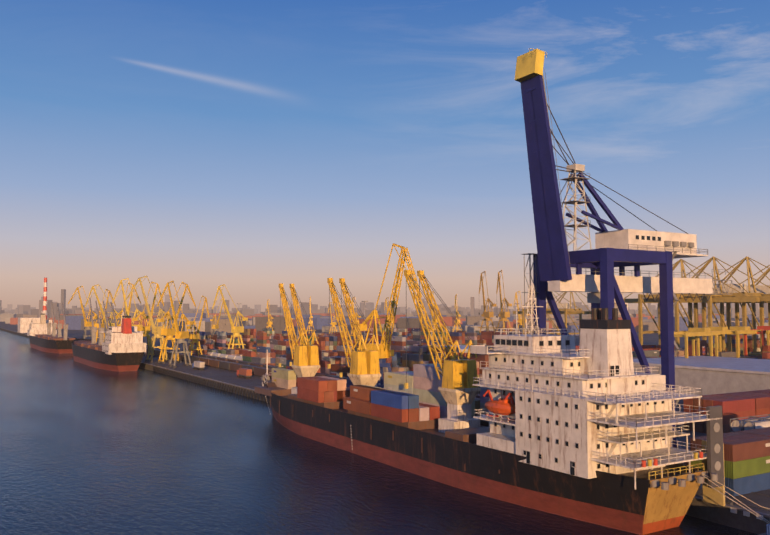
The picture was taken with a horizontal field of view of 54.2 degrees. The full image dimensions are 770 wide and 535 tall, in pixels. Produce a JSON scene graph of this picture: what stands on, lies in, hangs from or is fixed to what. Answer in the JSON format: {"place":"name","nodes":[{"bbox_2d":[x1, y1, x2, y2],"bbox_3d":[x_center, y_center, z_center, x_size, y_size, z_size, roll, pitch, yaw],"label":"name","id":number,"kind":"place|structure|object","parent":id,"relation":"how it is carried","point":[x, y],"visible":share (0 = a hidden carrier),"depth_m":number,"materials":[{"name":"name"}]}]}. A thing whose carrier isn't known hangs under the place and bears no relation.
{"place":"outdoors","nodes":[
{"label":"outdoors","id":0,"kind":"place"},
{"bbox_2d":[0,330,758,534],"bbox_3d":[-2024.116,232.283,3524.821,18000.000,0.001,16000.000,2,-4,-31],"label":"water surface","id":1,"kind":"object","parent":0,"point":[86,449],"depth_m":143.46,"materials":[{"name":"blue liquid"}]},
{"bbox_2d":[29,335,78,353],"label":"ship hull","id":2,"kind":"object","parent":1,"relation":"on","point":[53,346],"visible":0.71,"depth_m":555.25,"materials":[{"name":"paint"}]},
{"bbox_2d":[18,298,146,354],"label":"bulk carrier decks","id":3,"kind":"object","parent":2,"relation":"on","point":[126,336],"visible":0.88,"depth_m":450.38,"materials":[{"name":"white paint"}]},
{"bbox_2d":[72,339,143,371],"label":"ship hull","id":4,"kind":"object","parent":1,"relation":"on","point":[120,362],"visible":0.77,"depth_m":394.24,"materials":[{"name":"paint"}]},
{"bbox_2d":[265,376,706,534],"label":"ship hull","id":5,"kind":"object","parent":1,"relation":"on","point":[612,500],"visible":0.6,"depth_m":128.64,"materials":[{"name":"black metal"}]},
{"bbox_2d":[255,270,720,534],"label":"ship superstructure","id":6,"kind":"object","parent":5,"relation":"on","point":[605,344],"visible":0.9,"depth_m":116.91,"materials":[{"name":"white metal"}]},
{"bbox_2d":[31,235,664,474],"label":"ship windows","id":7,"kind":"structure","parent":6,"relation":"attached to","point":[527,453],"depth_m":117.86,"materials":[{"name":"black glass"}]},
{"bbox_2d":[271,363,489,427],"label":"deck containers","id":8,"kind":"object","parent":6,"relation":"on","point":[421,398],"visible":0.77,"depth_m":164.36,"materials":[{"name":"metal"}]},
{"bbox_2d":[0,312,769,533],"bbox_3d":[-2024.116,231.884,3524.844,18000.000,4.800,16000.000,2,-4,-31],"label":"ground","id":9,"kind":"structure","parent":0,"point":[718,514],"depth_m":279.72,"materials":[{"name":"concrete"}]},
{"bbox_2d":[0,289,768,337],"bbox_3d":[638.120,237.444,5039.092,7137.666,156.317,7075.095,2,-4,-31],"label":"city skyline","id":10,"kind":"structure","parent":9,"relation":"on","point":[471,321],"depth_m":1687.46},
{"bbox_2d":[0,278,769,534],"bbox_3d":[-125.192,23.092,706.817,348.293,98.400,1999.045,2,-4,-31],"label":"quay furniture","id":11,"kind":"object","parent":9,"relation":"on","point":[709,375],"visible":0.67,"depth_m":252.90,"materials":[{"name":"paint"}]},
{"bbox_2d":[354,243,421,387],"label":"harbour crane","id":12,"kind":"object","parent":9,"relation":"on","point":[384,351],"visible":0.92,"depth_m":209.26,"materials":[{"name":"paint"}]},
{"bbox_2d":[67,256,769,367],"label":"port cranes","id":13,"kind":"object","parent":9,"relation":"on","point":[757,293],"visible":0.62,"depth_m":442.58,"materials":[{"name":"paint"}]},
{"bbox_2d":[182,325,769,534],"bbox_3d":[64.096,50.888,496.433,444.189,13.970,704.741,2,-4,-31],"label":"container yard","id":14,"kind":"structure","parent":9,"relation":"on","point":[746,427],"depth_m":313.24,"materials":[{"name":"metal"}]},
{"bbox_2d":[515,48,732,447],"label":"gantry crane","id":15,"kind":"object","parent":9,"relation":"on","point":[555,260],"visible":0.79,"depth_m":141.35,"materials":[{"name":"paint"}]},
{"bbox_2d":[0,0,769,311],"label":"sky","id":16,"kind":"structure","parent":0,"point":[250,147],"materials":[{"name":"blue"}]},
{"bbox_2d":[47,104,769,523],"bbox_3d":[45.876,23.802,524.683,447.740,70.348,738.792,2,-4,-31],"label":"cables","id":17,"kind":"object","parent":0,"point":[467,334],"visible":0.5,"depth_m":152.77,"materials":[{"name":"paint"}]}
]}

